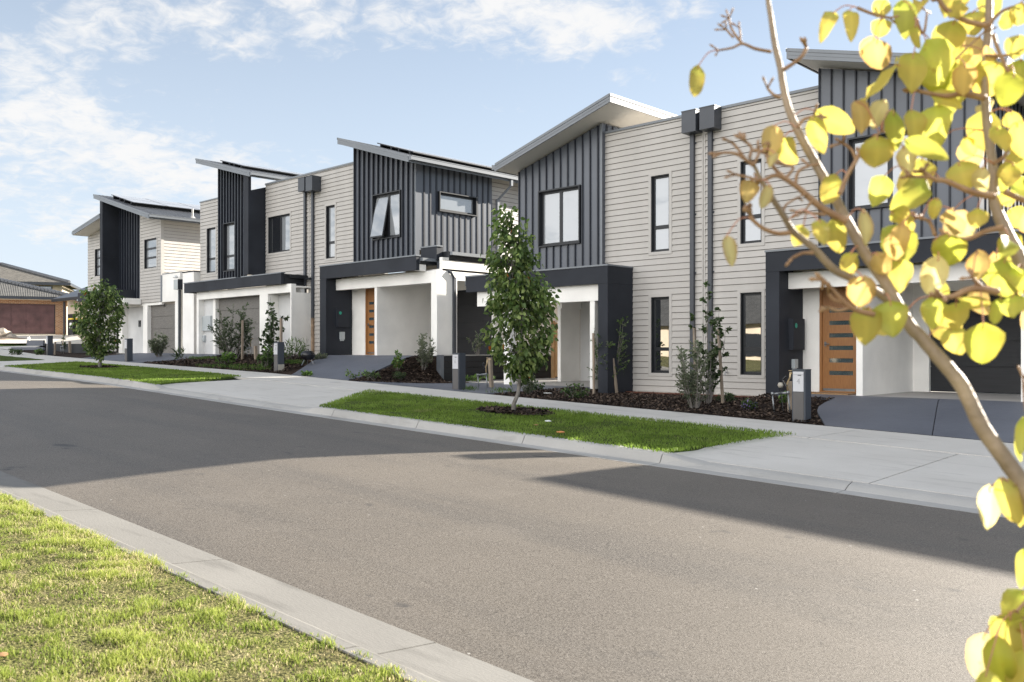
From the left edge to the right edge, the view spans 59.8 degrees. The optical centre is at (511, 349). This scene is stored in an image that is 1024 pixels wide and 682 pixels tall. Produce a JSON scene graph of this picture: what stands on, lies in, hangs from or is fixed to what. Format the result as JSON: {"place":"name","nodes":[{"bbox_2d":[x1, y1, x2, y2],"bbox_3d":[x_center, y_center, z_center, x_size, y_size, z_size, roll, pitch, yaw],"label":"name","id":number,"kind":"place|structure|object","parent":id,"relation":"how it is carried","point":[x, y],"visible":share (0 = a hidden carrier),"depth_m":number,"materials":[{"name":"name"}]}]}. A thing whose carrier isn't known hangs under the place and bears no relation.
{"place":"outdoors","nodes":[
{"label":"outdoors","id":0,"kind":"place"},
{"bbox_2d":[0,346,38,349],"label":"path","id":1,"kind":"structure","parent":0,"point":[5,347],"depth_m":46.99,"materials":[{"name":"concrete"}]},
{"bbox_2d":[0,355,42,360],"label":"nature strip","id":2,"kind":"object","parent":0,"point":[7,358],"visible":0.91,"depth_m":35.65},
{"bbox_2d":[0,343,45,345],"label":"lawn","id":3,"kind":"structure","parent":0,"point":[12,344],"depth_m":48.48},
{"bbox_2d":[0,360,64,366],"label":"crossover","id":4,"kind":"object","parent":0,"point":[5,363],"visible":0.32,"depth_m":33.28,"materials":[{"name":"concrete"}]},
{"bbox_2d":[0,335,84,343],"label":"driveway","id":5,"kind":"structure","parent":0,"point":[73,339],"depth_m":53.01,"materials":[{"name":"concrete"}]},
{"bbox_2d":[0,328,11,336],"bbox_3d":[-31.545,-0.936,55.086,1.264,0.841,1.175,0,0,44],"label":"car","id":6,"kind":"object","parent":5,"relation":"on","point":[4,332],"visible":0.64,"depth_m":54.65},
{"bbox_2d":[0,337,25,339],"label":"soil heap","id":7,"kind":"object","parent":5,"relation":"on","point":[6,338],"visible":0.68,"depth_m":53.89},
{"bbox_2d":[51,286,87,340],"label":"dark roof house","id":8,"kind":"structure","parent":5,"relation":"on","point":[73,295],"depth_m":60.36,"materials":[{"name":"metal"}]},
{"bbox_2d":[67,318,82,334],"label":"wheelie bin","id":9,"kind":"object","parent":5,"relation":"on","point":[71,320],"visible":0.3,"depth_m":56.66,"materials":[{"name":"yellow plastic"}]},
{"bbox_2d":[21,364,233,384],"bbox_3d":[-12.395,0.697,27.380,13.300,0.444,3.040,0,0,44],"label":"nature strip","id":10,"kind":"object","parent":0,"point":[204,380],"visible":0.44,"depth_m":24.27,"materials":[{"name":"plant"}]},
{"bbox_2d":[69,277,128,366],"bbox_3d":[-13.222,-0.814,28.428,1.713,2.945,1.835,0,0,44],"label":"street tree","id":11,"kind":"object","parent":10,"relation":"on","point":[97,339],"visible":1,"depth_m":28.27,"materials":[{"name":"green plant"}]},
{"bbox_2d":[6,361,240,384],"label":"grass","id":12,"kind":"structure","parent":10,"relation":"on","point":[108,371],"depth_m":25.82,"materials":[{"name":"plant"}]},
{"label":"mulch ring","id":13,"kind":"structure","parent":10,"relation":"on","visible":0},
{"bbox_2d":[79,365,119,367],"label":"bark mulch","id":14,"kind":"object","parent":13,"relation":"on","point":[93,366],"visible":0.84,"depth_m":28.69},
{"bbox_2d":[86,353,221,362],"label":"driveway","id":15,"kind":"structure","parent":0,"point":[143,357],"depth_m":35.99,"materials":[{"name":"concrete"}]},
{"bbox_2d":[125,338,132,361],"bbox_3d":[-15.000,0.019,34.826,0.253,0.912,0.239,0,0,44],"label":"letterbox","id":16,"kind":"object","parent":15,"relation":"on","point":[128,349],"visible":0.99,"depth_m":34.73,"materials":[{"name":"metal"}]},
{"bbox_2d":[0,492,431,681],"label":"verge","id":17,"kind":"structure","parent":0,"point":[282,671],"depth_m":4.43,"materials":[{"name":"plant"}]},
{"bbox_2d":[689,0,1023,681],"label":"pear tree","id":18,"kind":"object","parent":17,"relation":"on","point":[950,65],"visible":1,"depth_m":1.57,"materials":[{"name":"yellow plant"}]},
{"bbox_2d":[162,379,369,406],"bbox_3d":[-5.077,0.993,20.247,8.282,0.400,2.832,0,0,44],"label":"crossover","id":19,"kind":"object","parent":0,"point":[301,395],"visible":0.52,"depth_m":20.58,"materials":[{"name":"concrete"}]},
{"bbox_2d":[291,355,410,380],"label":"driveway","id":20,"kind":"structure","parent":0,"point":[333,366],"depth_m":26.68,"materials":[{"name":"concrete"}]},
{"bbox_2d":[357,381,589,393],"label":"driveway","id":21,"kind":"structure","parent":0,"point":[483,388],"depth_m":22.84,"materials":[{"name":"concrete"}]},
{"bbox_2d":[452,353,465,389],"bbox_3d":[-1.308,0.535,21.846,0.253,0.912,0.239,0,0,44],"label":"letterbox","id":22,"kind":"object","parent":21,"relation":"on","point":[458,371],"visible":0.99,"depth_m":21.77,"materials":[{"name":"metal"}]},
{"bbox_2d":[4,346,1007,442],"bbox_3d":[-4.955,0.601,33.648,66.000,2.140,12.635,0,0,44],"label":"garden bed","id":23,"kind":"object","parent":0,"point":[286,372],"visible":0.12,"depth_m":25.54,"materials":[{"name":"soil"}]},
{"bbox_2d":[9,348,22,354],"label":"garden shrub","id":24,"kind":"object","parent":23,"relation":"on","point":[18,352],"visible":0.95,"depth_m":40.33,"materials":[{"name":"green plant"}]},
{"bbox_2d":[11,340,44,349],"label":"garden edging","id":25,"kind":"object","parent":23,"relation":"on","point":[35,342],"visible":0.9,"depth_m":47.23,"materials":[{"name":"concrete"}]},
{"bbox_2d":[46,335,52,354],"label":"letterbox","id":26,"kind":"object","parent":23,"relation":"on","point":[49,344],"visible":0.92,"depth_m":41.22,"materials":[{"name":"metal"}]},
{"bbox_2d":[53,344,88,352],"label":"retaining wall","id":27,"kind":"structure","parent":23,"relation":"on","point":[76,348],"depth_m":44.48,"materials":[{"name":"concrete"}]},
{"bbox_2d":[147,333,169,356],"bbox_3d":[-14.350,-0.197,36.220,0.769,1.085,0.915,0,0,44],"label":"garden shrub","id":28,"kind":"object","parent":23,"relation":"on","point":[156,348],"visible":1,"depth_m":36.08,"materials":[{"name":"green plant"}]},
{"bbox_2d":[169,346,184,358],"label":"garden shrub","id":29,"kind":"object","parent":23,"relation":"on","point":[179,352],"visible":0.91,"depth_m":34.33,"materials":[{"name":"green plant"}]},
{"bbox_2d":[215,351,236,364],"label":"garden shrub","id":30,"kind":"object","parent":23,"relation":"on","point":[229,357],"visible":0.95,"depth_m":30.72,"materials":[{"name":"green plant"}]},
{"bbox_2d":[144,354,317,372],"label":"bark mulch","id":31,"kind":"object","parent":23,"relation":"on","point":[203,361],"visible":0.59,"depth_m":30.95,"materials":[{"name":"wood"}]},
{"bbox_2d":[207,302,255,359],"bbox_3d":[-10.009,-0.647,31.807,1.701,2.132,1.387,0,0,-32],"label":"garden shrub","id":32,"kind":"object","parent":23,"relation":"on","point":[224,344],"visible":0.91,"depth_m":31.65,"materials":[{"name":"green plant"}]},
{"bbox_2d":[241,320,243,359],"bbox_3d":[-9.532,-0.261,31.480,0.074,1.561,0.074,0,0,44],"label":"timber stake","id":33,"kind":"object","parent":23,"relation":"on","point":[242,335],"visible":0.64,"depth_m":31.46,"materials":[{"name":"wood"}]},
{"bbox_2d":[256,346,273,366],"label":"garden shrub","id":34,"kind":"object","parent":23,"relation":"on","point":[266,357],"visible":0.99,"depth_m":28.57,"materials":[{"name":"green plant"}]},
{"bbox_2d":[258,299,289,362],"bbox_3d":[-7.805,-0.615,29.436,0.890,2.261,0.863,0,0,10],"label":"sapling","id":35,"kind":"object","parent":23,"relation":"on","point":[269,340],"visible":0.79,"depth_m":29.29,"materials":[{"name":"green plant"}]},
{"bbox_2d":[274,342,283,371],"bbox_3d":[-7.223,0.216,27.580,0.253,0.912,0.239,0,0,44],"label":"letterbox","id":36,"kind":"object","parent":23,"relation":"on","point":[278,356],"visible":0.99,"depth_m":27.49,"materials":[{"name":"metal"}]},
{"bbox_2d":[280,318,282,341],"bbox_3d":[-7.521,-0.202,29.000,0.070,1.648,0.070,0,0,44],"label":"timber stake","id":37,"kind":"object","parent":23,"relation":"on","point":[281,329],"visible":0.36,"depth_m":28.97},
{"bbox_2d":[276,336,308,359],"bbox_3d":[-7.393,-0.023,29.952,1.141,0.940,1.145,0,0,44],"label":"garden shrub","id":38,"kind":"object","parent":23,"relation":"on","point":[289,353],"visible":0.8,"depth_m":29.88,"materials":[{"name":"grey plant"}]},
{"bbox_2d":[300,349,314,363],"bbox_3d":[-6.415,0.235,27.960,0.464,0.516,0.464,0,0,44],"label":"barbecue","id":39,"kind":"object","parent":23,"relation":"on","point":[307,354],"visible":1,"depth_m":27.81,"materials":[{"name":"metal"}]},
{"bbox_2d":[314,353,327,359],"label":"garden shrub","id":40,"kind":"object","parent":23,"relation":"on","point":[319,356],"visible":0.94,"depth_m":28.83,"materials":[{"name":"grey plant"}]},
{"bbox_2d":[185,355,512,392],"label":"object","id":41,"kind":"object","parent":23,"relation":"on","point":[296,361],"depth_m":28.96,"materials":[{"name":"wood"}]},
{"bbox_2d":[345,369,379,379],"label":"garden shrub","id":42,"kind":"object","parent":23,"relation":"on","point":[369,374],"visible":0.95,"depth_m":24.59,"materials":[{"name":"green plant"}]},
{"bbox_2d":[391,349,404,370],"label":"garden shrub","id":43,"kind":"object","parent":23,"relation":"on","point":[397,362],"visible":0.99,"depth_m":25.58,"materials":[{"name":"green plant"}]},
{"bbox_2d":[391,371,405,378],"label":"garden shrub","id":44,"kind":"object","parent":23,"relation":"on","point":[399,375],"visible":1,"depth_m":25.15,"materials":[{"name":"green plant"}]},
{"bbox_2d":[349,355,468,382],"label":"bark mulch","id":45,"kind":"object","parent":23,"relation":"on","point":[423,380],"visible":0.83,"depth_m":25.41,"materials":[{"name":"wood"}]},
{"bbox_2d":[414,333,436,369],"bbox_3d":[-2.573,0.049,26.219,0.613,1.107,0.718,0,0,13],"label":"garden shrub","id":46,"kind":"object","parent":23,"relation":"on","point":[424,356],"visible":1,"depth_m":26.20,"materials":[{"name":"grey plant"}]},
{"bbox_2d":[466,331,482,354],"bbox_3d":[-1.121,-0.182,27.699,0.658,0.831,0.374,0,0,-19],"label":"garden shrub","id":47,"kind":"object","parent":23,"relation":"on","point":[478,344],"visible":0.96,"depth_m":27.70,"materials":[{"name":"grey plant"}]},
{"bbox_2d":[470,374,494,381],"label":"garden shrub","id":48,"kind":"object","parent":23,"relation":"on","point":[474,378],"visible":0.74,"depth_m":26.35,"materials":[{"name":"green plant"}]},
{"bbox_2d":[477,359,490,387],"bbox_3d":[-0.715,0.614,22.450,0.533,0.827,0.102,0,0,44],"label":"garden tap","id":49,"kind":"object","parent":23,"relation":"on","point":[485,369],"visible":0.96,"depth_m":22.41,"materials":[{"name":"metal"}]},
{"bbox_2d":[488,358,493,386],"bbox_3d":[-0.538,0.662,22.700,0.119,0.926,0.118,0,0,44],"label":"timber stake","id":50,"kind":"object","parent":23,"relation":"on","point":[490,372],"visible":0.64,"depth_m":22.67,"materials":[{"name":"wood"}]},
{"bbox_2d":[437,354,557,380],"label":"retaining wall","id":51,"kind":"structure","parent":23,"relation":"on","point":[444,366],"depth_m":27.52,"materials":[{"name":"metal"}]},
{"bbox_2d":[521,375,535,394],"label":"garden shrub","id":52,"kind":"object","parent":23,"relation":"on","point":[529,386],"visible":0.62,"depth_m":20.35,"materials":[{"name":"green plant"}]},
{"bbox_2d":[560,383,589,397],"bbox_3d":[1.376,0.927,19.691,0.657,0.399,0.405,0,0,-15],"label":"garden shrub","id":53,"kind":"object","parent":23,"relation":"on","point":[569,392],"visible":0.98,"depth_m":19.67,"materials":[{"name":"green plant"}]},
{"bbox_2d":[592,333,594,392],"bbox_3d":[1.969,0.420,21.460,0.055,1.644,0.054,0,0,44],"label":"timber stake","id":54,"kind":"object","parent":23,"relation":"on","point":[593,358],"visible":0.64,"depth_m":21.45,"materials":[{"name":"wood"}]},
{"bbox_2d":[587,316,629,379],"bbox_3d":[2.411,0.023,22.220,1.106,2.192,0.976,0,0,5],"label":"garden shrub","id":55,"kind":"object","parent":23,"relation":"on","point":[621,346],"visible":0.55,"depth_m":22.07,"materials":[{"name":"green plant"}]},
{"bbox_2d":[613,358,617,392],"bbox_3d":[2.510,0.378,22.020,0.285,1.741,0.078,0,0,0],"label":"timber stake","id":56,"kind":"object","parent":23,"relation":"on","point":[615,383],"visible":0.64,"depth_m":22.00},
{"bbox_2d":[494,386,834,423],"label":"bark mulch","id":57,"kind":"object","parent":23,"relation":"on","point":[628,397],"visible":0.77,"depth_m":18.32,"materials":[{"name":"wood"}]},
{"bbox_2d":[532,380,544,389],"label":"garden shrub","id":58,"kind":"object","parent":57,"relation":"on","point":[538,385],"visible":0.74,"depth_m":21.42,"materials":[{"name":"green plant"}]},
{"bbox_2d":[626,391,754,397],"bbox_3d":[4.298,1.110,20.836,4.030,0.150,0.020,0,0,44],"label":"garden edging","id":59,"kind":"object","parent":23,"relation":"on","point":[678,393],"visible":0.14,"depth_m":21.37,"materials":[{"name":"concrete"}]},
{"bbox_2d":[674,339,715,408],"bbox_3d":[3.633,0.495,17.591,0.838,1.412,1.052,0,0,11],"label":"garden shrub","id":60,"kind":"object","parent":23,"relation":"on","point":[693,386],"visible":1,"depth_m":17.44,"materials":[{"name":"green plant"}]},
{"bbox_2d":[688,281,731,405],"bbox_3d":[4.070,-0.131,18.414,0.865,2.579,0.892,0,0,44],"label":"sapling","id":61,"kind":"object","parent":23,"relation":"on","point":[713,362],"visible":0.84,"depth_m":18.28,"materials":[{"name":"green plant"}]},
{"bbox_2d":[717,329,723,402],"bbox_3d":[4.302,0.422,18.340,0.175,1.703,0.071,0,0,0],"label":"timber stake","id":62,"kind":"object","parent":23,"relation":"on","point":[721,373],"visible":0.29,"depth_m":18.32,"materials":[{"name":"wood"}]},
{"bbox_2d":[715,391,737,401],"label":"garden shrub","id":63,"kind":"object","parent":23,"relation":"on","point":[728,397],"visible":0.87,"depth_m":18.68,"materials":[{"name":"green plant"}]},
{"bbox_2d":[741,398,758,410],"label":"garden shrub","id":64,"kind":"object","parent":23,"relation":"on","point":[748,404],"visible":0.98,"depth_m":16.80,"materials":[{"name":"green plant"}]},
{"bbox_2d":[771,370,791,413],"bbox_3d":[4.982,0.790,16.358,0.533,0.827,0.137,0,0,44],"label":"garden tap","id":65,"kind":"object","parent":23,"relation":"on","point":[781,385],"visible":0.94,"depth_m":16.34,"materials":[{"name":"metal"}]},
{"bbox_2d":[778,391,787,405],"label":"garden shrub","id":66,"kind":"object","parent":23,"relation":"on","point":[784,398],"visible":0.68,"depth_m":17.19,"materials":[{"name":"green plant"}]},
{"bbox_2d":[787,381,791,412],"bbox_3d":[5.159,0.932,16.480,0.094,0.700,0.093,0,0,44],"label":"timber stake","id":67,"kind":"object","parent":23,"relation":"on","point":[790,389],"visible":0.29,"depth_m":16.44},
{"bbox_2d":[792,369,810,421],"bbox_3d":[5.046,0.795,15.526,0.253,0.912,0.239,0,0,44],"label":"letterbox","id":68,"kind":"object","parent":23,"relation":"on","point":[801,394],"visible":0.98,"depth_m":15.45,"materials":[{"name":"metal"}]},
{"bbox_2d":[0,371,1023,681],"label":"road","id":69,"kind":"structure","parent":0,"point":[536,565],"depth_m":6.87,"materials":[{"name":"asphalt"}]},
{"bbox_2d":[0,349,1023,460],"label":"footpath","id":70,"kind":"structure","parent":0,"point":[924,442],"depth_m":16.18,"materials":[{"name":"concrete"}]},
{"bbox_2d":[0,0,1023,290],"label":"sky","id":71,"kind":"structure","parent":0,"point":[98,97],"materials":[{"name":"blue"}]},
{"bbox_2d":[319,389,795,452],"bbox_3d":[-0.619,1.174,15.932,10.398,0.433,3.040,0,0,44],"label":"nature strip","id":72,"kind":"object","parent":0,"point":[353,403],"visible":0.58,"depth_m":14.19,"materials":[{"name":"plant"}]},
{"bbox_2d":[478,203,560,409],"bbox_3d":[0.121,-0.717,15.872,1.473,3.814,1.485,0,0,-5],"label":"street tree","id":73,"kind":"object","parent":72,"relation":"on","point":[518,301],"visible":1,"depth_m":15.72,"materials":[{"name":"green plant"}]},
{"bbox_2d":[502,409,554,414],"bbox_3d":[0.028,1.099,16.131,1.776,0.059,1.160,0,0,44],"label":"mulch ring","id":74,"kind":"object","parent":72,"relation":"on","point":[539,413],"visible":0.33,"depth_m":15.50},
{"bbox_2d":[476,405,552,415],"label":"bark mulch","id":75,"kind":"object","parent":74,"relation":"on","point":[499,409],"visible":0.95,"depth_m":15.93,"materials":[{"name":"wood"}]},
{"bbox_2d":[675,434,1023,497],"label":"crossover","id":76,"kind":"object","parent":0,"point":[950,473],"visible":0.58,"depth_m":10.93,"materials":[{"name":"concrete"}]},
{"bbox_2d":[775,394,939,434],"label":"driveway","id":77,"kind":"structure","parent":0,"point":[906,415],"depth_m":15.57,"materials":[{"name":"concrete"}]},
{"bbox_2d":[933,399,1023,442],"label":"driveway","id":78,"kind":"structure","parent":0,"point":[1003,418],"depth_m":14.50,"materials":[{"name":"concrete"}]},
{"bbox_3d":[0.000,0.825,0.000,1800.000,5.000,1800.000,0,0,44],"label":"ground","id":79,"kind":"structure","parent":0,"visible":0},
{"bbox_2d":[0,278,76,334],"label":"brick house","id":80,"kind":"structure","parent":79,"relation":"on","point":[25,308],"depth_m":63.20,"materials":[{"name":"brown brick"}]},
{"bbox_2d":[0,303,53,333],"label":"garage door","id":81,"kind":"structure","parent":80,"relation":"in","point":[16,318],"depth_m":62.95,"materials":[{"name":"metal"}]},
{"bbox_2d":[0,262,81,334],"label":"tiled house","id":82,"kind":"structure","parent":79,"relation":"on","point":[19,274],"depth_m":91.86,"materials":[{"name":"grey tile"}]},
{"bbox_2d":[72,194,208,353],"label":"townhouse","id":83,"kind":"structure","parent":79,"relation":"on","point":[144,255],"depth_m":42.67,"materials":[{"name":"paint"}]},
{"bbox_2d":[94,247,99,277],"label":"window","id":84,"kind":"structure","parent":83,"relation":"in","point":[96,250],"depth_m":46.88,"materials":[{"name":"white glass"}]},
{"bbox_2d":[143,236,157,270],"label":"window","id":85,"kind":"structure","parent":83,"relation":"in","point":[150,244],"depth_m":42.41,"materials":[{"name":"clear glass"}]},
{"bbox_2d":[151,303,174,352],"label":"garage door","id":86,"kind":"structure","parent":83,"relation":"in","point":[162,317],"depth_m":41.64,"materials":[{"name":"metal"}]},
{"bbox_2d":[0,471,533,681],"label":"kerb","id":87,"kind":"structure","parent":79,"relation":"on","point":[419,658],"depth_m":5.17,"materials":[{"name":"concrete"}]},
{"bbox_2d":[183,138,557,356],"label":"townhouse","id":88,"kind":"structure","parent":79,"relation":"on","point":[317,256],"depth_m":30.55,"materials":[{"name":"paint"}]},
{"bbox_2d":[206,225,216,274],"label":"window","id":89,"kind":"structure","parent":88,"relation":"in","point":[211,250],"depth_m":38.21,"materials":[{"name":"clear glass"}]},
{"bbox_2d":[223,221,234,271],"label":"window","id":90,"kind":"structure","parent":88,"relation":"in","point":[228,228],"depth_m":36.80,"materials":[{"name":"clear glass"}]},
{"bbox_2d":[219,295,259,353],"bbox_3d":[-10.752,-1.000,35.351,3.542,2.365,0.050,0,0,44],"label":"garage door","id":91,"kind":"structure","parent":88,"relation":"in","point":[253,309],"depth_m":35.12,"materials":[{"name":"metal"}]},
{"bbox_2d":[267,211,290,255],"bbox_3d":[-8.917,-4.461,34.316,1.730,1.566,0.178,0,0,44],"label":"window","id":92,"kind":"structure","parent":88,"relation":"in","point":[278,225],"depth_m":34.41,"materials":[{"name":"clear glass"}]},
{"bbox_2d":[325,202,335,260],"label":"window","id":93,"kind":"structure","parent":88,"relation":"in","point":[330,209],"depth_m":31.99,"materials":[{"name":"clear glass"}]},
{"bbox_2d":[367,290,373,353],"bbox_3d":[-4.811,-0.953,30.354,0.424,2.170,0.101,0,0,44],"label":"front door","id":94,"kind":"structure","parent":88,"relation":"in","point":[370,293],"depth_m":30.39,"materials":[{"name":"orange wood"}]},
{"bbox_2d":[369,190,400,240],"bbox_3d":[-4.139,-4.418,29.318,1.494,1.517,0.350,0,0,44],"label":"window","id":95,"kind":"structure","parent":88,"relation":"in","point":[386,207],"depth_m":29.34,"materials":[{"name":"clear glass"}]},
{"bbox_2d":[438,191,476,216],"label":"window","id":96,"kind":"structure","parent":88,"relation":"in","point":[448,202],"depth_m":29.64,"materials":[{"name":"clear glass"}]},
{"bbox_2d":[457,290,491,354],"bbox_3d":[-1.239,-0.923,29.846,2.630,2.190,0.050,0,0,44],"label":"garage door","id":97,"kind":"structure","parent":88,"relation":"in","point":[471,318],"depth_m":29.97,"materials":[{"name":"metal"}]},
{"bbox_2d":[0,366,1005,517],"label":"kerb","id":98,"kind":"structure","parent":79,"relation":"on","point":[663,459],"depth_m":12.11,"materials":[{"name":"concrete"}]},
{"bbox_2d":[448,378,589,386],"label":"porch floor","id":99,"kind":"structure","parent":79,"relation":"on","point":[552,381],"depth_m":25.77,"materials":[{"name":"concrete"}]},
{"bbox_2d":[551,321,557,377],"bbox_3d":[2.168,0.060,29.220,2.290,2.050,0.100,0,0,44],"label":"front door","id":100,"kind":"structure","parent":99,"relation":"on","point":[554,363],"depth_m":29.93,"materials":[{"name":"wood"}]},
{"bbox_2d":[465,48,1023,401],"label":"townhouse","id":101,"kind":"structure","parent":79,"relation":"on","point":[632,210],"depth_m":20.76,"materials":[{"name":"paint"}]},
{"bbox_2d":[538,184,580,247],"bbox_3d":[1.318,-3.595,24.132,1.490,1.550,0.205,0,0,44],"label":"window","id":102,"kind":"structure","parent":101,"relation":"in","point":[559,209],"depth_m":24.14,"materials":[{"name":"white glass"}]},
{"bbox_2d":[648,170,671,255],"bbox_3d":[3.712,-3.370,22.048,0.690,2.040,0.178,0,0,44],"label":"window","id":103,"kind":"structure","parent":101,"relation":"in","point":[659,183],"depth_m":22.10,"materials":[{"name":"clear glass"}]},
{"bbox_2d":[648,293,671,375],"bbox_3d":[3.712,-0.365,22.048,0.690,2.030,0.178,0,0,44],"label":"window","id":104,"kind":"structure","parent":101,"relation":"in","point":[659,305],"depth_m":22.10,"materials":[{"name":"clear glass"}]},
{"bbox_2d":[737,155,764,247],"bbox_3d":[5.493,-3.370,20.318,0.685,2.040,0.178,0,0,44],"label":"window","id":105,"kind":"structure","parent":101,"relation":"in","point":[748,234],"depth_m":20.38,"materials":[{"name":"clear glass"}]},
{"bbox_2d":[737,288,764,378],"bbox_3d":[5.493,-0.365,20.318,0.685,2.030,0.178,0,0,44],"label":"window","id":106,"kind":"structure","parent":101,"relation":"in","point":[750,302],"depth_m":20.36,"materials":[{"name":"black glass"}]},
{"bbox_2d":[823,289,854,390],"bbox_3d":[6.949,-0.208,18.930,0.725,2.170,0.101,0,0,44],"label":"front door","id":107,"kind":"structure","parent":101,"relation":"in","point":[838,336],"depth_m":18.96,"materials":[{"name":"orange wood"}]},
{"bbox_2d":[847,129,931,210],"bbox_3d":[7.633,-3.635,17.997,1.660,1.510,0.205,0,0,44],"label":"window","id":108,"kind":"structure","parent":101,"relation":"in","point":[858,182],"depth_m":18.37,"materials":[{"name":"white glass"}]},
{"bbox_2d":[930,291,1020,393],"bbox_3d":[10.251,-0.178,18.685,2.794,2.190,0.050,0,0,44],"label":"garage door","id":109,"kind":"structure","parent":101,"relation":"in","point":[1001,374],"depth_m":18.79,"materials":[{"name":"metal"}]},
{"bbox_2d":[997,145,1023,175],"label":"window","id":110,"kind":"structure","parent":101,"relation":"in","point":[1000,152],"depth_m":17.54,"materials":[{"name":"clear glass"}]},
{"bbox_2d":[823,390,1020,401],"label":"porch floor","id":111,"kind":"structure","parent":79,"relation":"on","point":[979,396],"depth_m":18.02,"materials":[{"name":"concrete"}]},
{"bbox_2d":[811,392,855,394],"bbox_3d":[6.662,0.915,18.707,1.045,0.020,0.560,0,0,44],"label":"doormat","id":112,"kind":"object","parent":111,"relation":"on","point":[835,393],"visible":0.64,"depth_m":18.40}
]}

